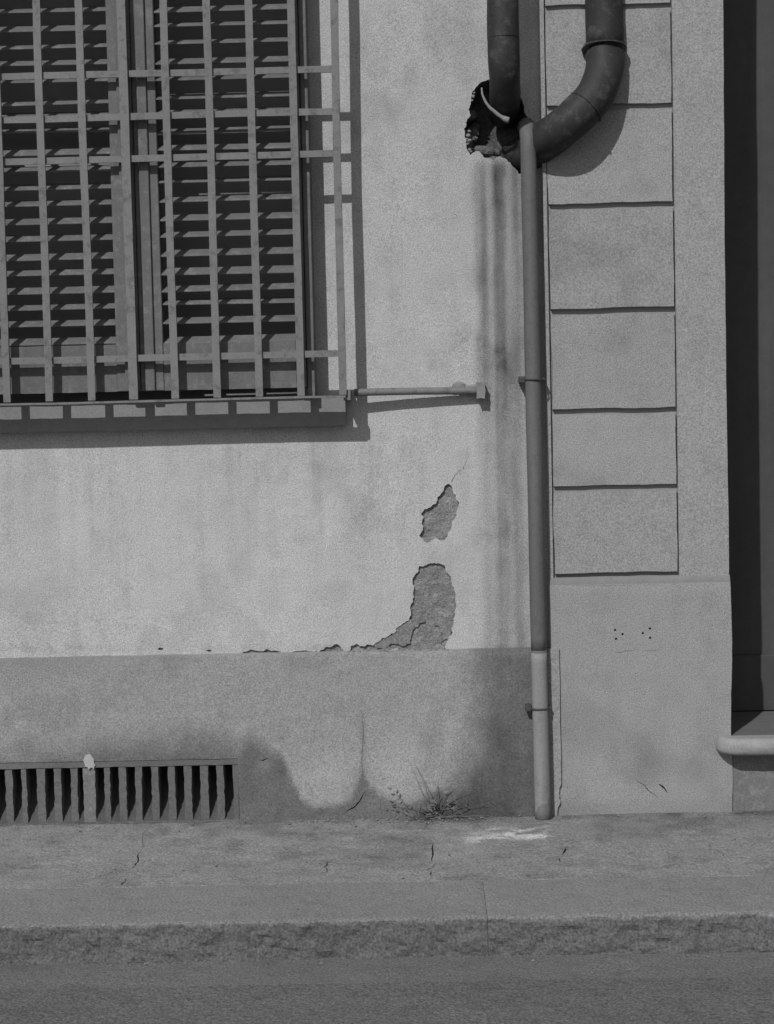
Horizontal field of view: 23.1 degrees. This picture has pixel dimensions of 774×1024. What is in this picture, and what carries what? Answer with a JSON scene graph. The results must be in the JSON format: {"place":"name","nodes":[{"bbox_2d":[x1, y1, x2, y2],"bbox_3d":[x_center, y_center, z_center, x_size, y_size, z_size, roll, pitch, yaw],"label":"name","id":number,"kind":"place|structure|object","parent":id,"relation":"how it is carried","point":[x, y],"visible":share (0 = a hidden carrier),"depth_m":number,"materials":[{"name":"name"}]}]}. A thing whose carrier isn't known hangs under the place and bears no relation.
{"place":"outdoors","nodes":[
{"label":"outdoors","id":0,"kind":"place"},
{"bbox_2d":[125,846,565,880],"bbox_3d":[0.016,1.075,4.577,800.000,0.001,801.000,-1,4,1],"label":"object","id":1,"kind":"structure","parent":0,"point":[327,865],"depth_m":5.59,"materials":[{"name":"concrete"}]},
{"bbox_2d":[0,952,773,989],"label":"gutter","id":2,"kind":"object","parent":1,"relation":"on","point":[424,969],"visible":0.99,"depth_m":3.98,"materials":[{"name":"stone"}]},
{"bbox_2d":[0,875,773,964],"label":"kerb","id":3,"kind":"structure","parent":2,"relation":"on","point":[688,915],"depth_m":4.08,"materials":[{"name":"stone"}]},
{"bbox_2d":[0,811,773,888],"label":"sidewalk","id":4,"kind":"structure","parent":0,"point":[271,853],"depth_m":4.67,"materials":[{"name":"concrete"}]},
{"bbox_2d":[0,0,732,825],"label":"house wall","id":5,"kind":"structure","parent":4,"relation":"on","point":[248,598],"depth_m":5.00,"materials":[{"name":"paint"}]},
{"bbox_2d":[0,754,239,825],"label":"cellar vent","id":6,"kind":"object","parent":5,"relation":"attached to","point":[88,789],"visible":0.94,"depth_m":5.04,"materials":[{"name":"metal"}]},
{"bbox_2d":[0,0,346,432],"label":"window frame","id":7,"kind":"object","parent":5,"relation":"attached to","point":[293,412],"visible":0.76,"depth_m":5.08,"materials":[{"name":"paint"}]},
{"bbox_2d":[0,0,141,393],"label":"window shutter","id":8,"kind":"object","parent":7,"relation":"attached to","point":[67,378],"depth_m":4.91,"materials":[{"name":"paint"}]},
{"bbox_2d":[129,0,307,390],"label":"window shutter","id":9,"kind":"object","parent":7,"relation":"attached to","point":[198,374],"depth_m":4.90,"materials":[{"name":"paint"}]},
{"bbox_2d":[0,0,351,405],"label":"window grille","id":10,"kind":"object","parent":5,"relation":"attached to","point":[124,116],"depth_m":4.84,"materials":[{"name":"metal"}]},
{"bbox_2d":[354,381,487,398],"bbox_3d":[0.089,-0.317,4.973,0.352,0.048,0.059,-1,4,-2],"label":"iron stay","id":11,"kind":"object","parent":5,"relation":"attached to","point":[478,390],"visible":1,"depth_m":4.95,"materials":[{"name":"metal"}]},
{"bbox_2d":[481,0,520,128],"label":"downpipe","id":12,"kind":"object","parent":5,"relation":"attached to","point":[503,47],"visible":1,"depth_m":4.76,"materials":[{"name":"metal"}]},
{"bbox_2d":[517,118,551,819],"bbox_3d":[0.383,-0.108,4.978,0.067,1.843,0.140,-1,4,1],"label":"drain pipe","id":13,"kind":"object","parent":5,"relation":"attached to","point":[532,379],"visible":1,"depth_m":4.92,"materials":[{"name":"metal"}]},
{"bbox_2d":[499,0,626,173],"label":"downpipe","id":14,"kind":"object","parent":5,"relation":"attached to","point":[579,111],"visible":0.96,"depth_m":4.84,"materials":[{"name":"metal"}]},
{"bbox_2d":[723,0,773,711],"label":"house door","id":15,"kind":"structure","parent":5,"relation":"attached to","point":[748,35],"depth_m":5.32,"materials":[{"name":"paint"}]},
{"bbox_2d":[1,649,773,972],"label":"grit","id":16,"kind":"object","parent":4,"relation":"on","point":[409,831],"visible":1,"depth_m":4.95,"materials":[{"name":"grey gravel"}]},
{"bbox_2d":[380,765,497,828],"bbox_3d":[0.118,0.732,5.004,0.269,0.156,0.253,-4,4,-36],"label":"weed plant","id":17,"kind":"object","parent":4,"relation":"on","point":[434,805],"visible":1,"depth_m":5.00,"materials":[{"name":"grey plant"}]},
{"bbox_2d":[716,711,773,811],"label":"door step","id":18,"kind":"object","parent":4,"relation":"on","point":[748,744],"depth_m":5.01,"materials":[{"name":"stone"}]},
{"bbox_2d":[0,976,773,1023],"bbox_3d":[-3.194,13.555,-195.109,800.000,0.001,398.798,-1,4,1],"label":"road","id":19,"kind":"structure","parent":0,"point":[723,1000],"depth_m":3.74,"materials":[{"name":"grey asphalt"}]}
]}

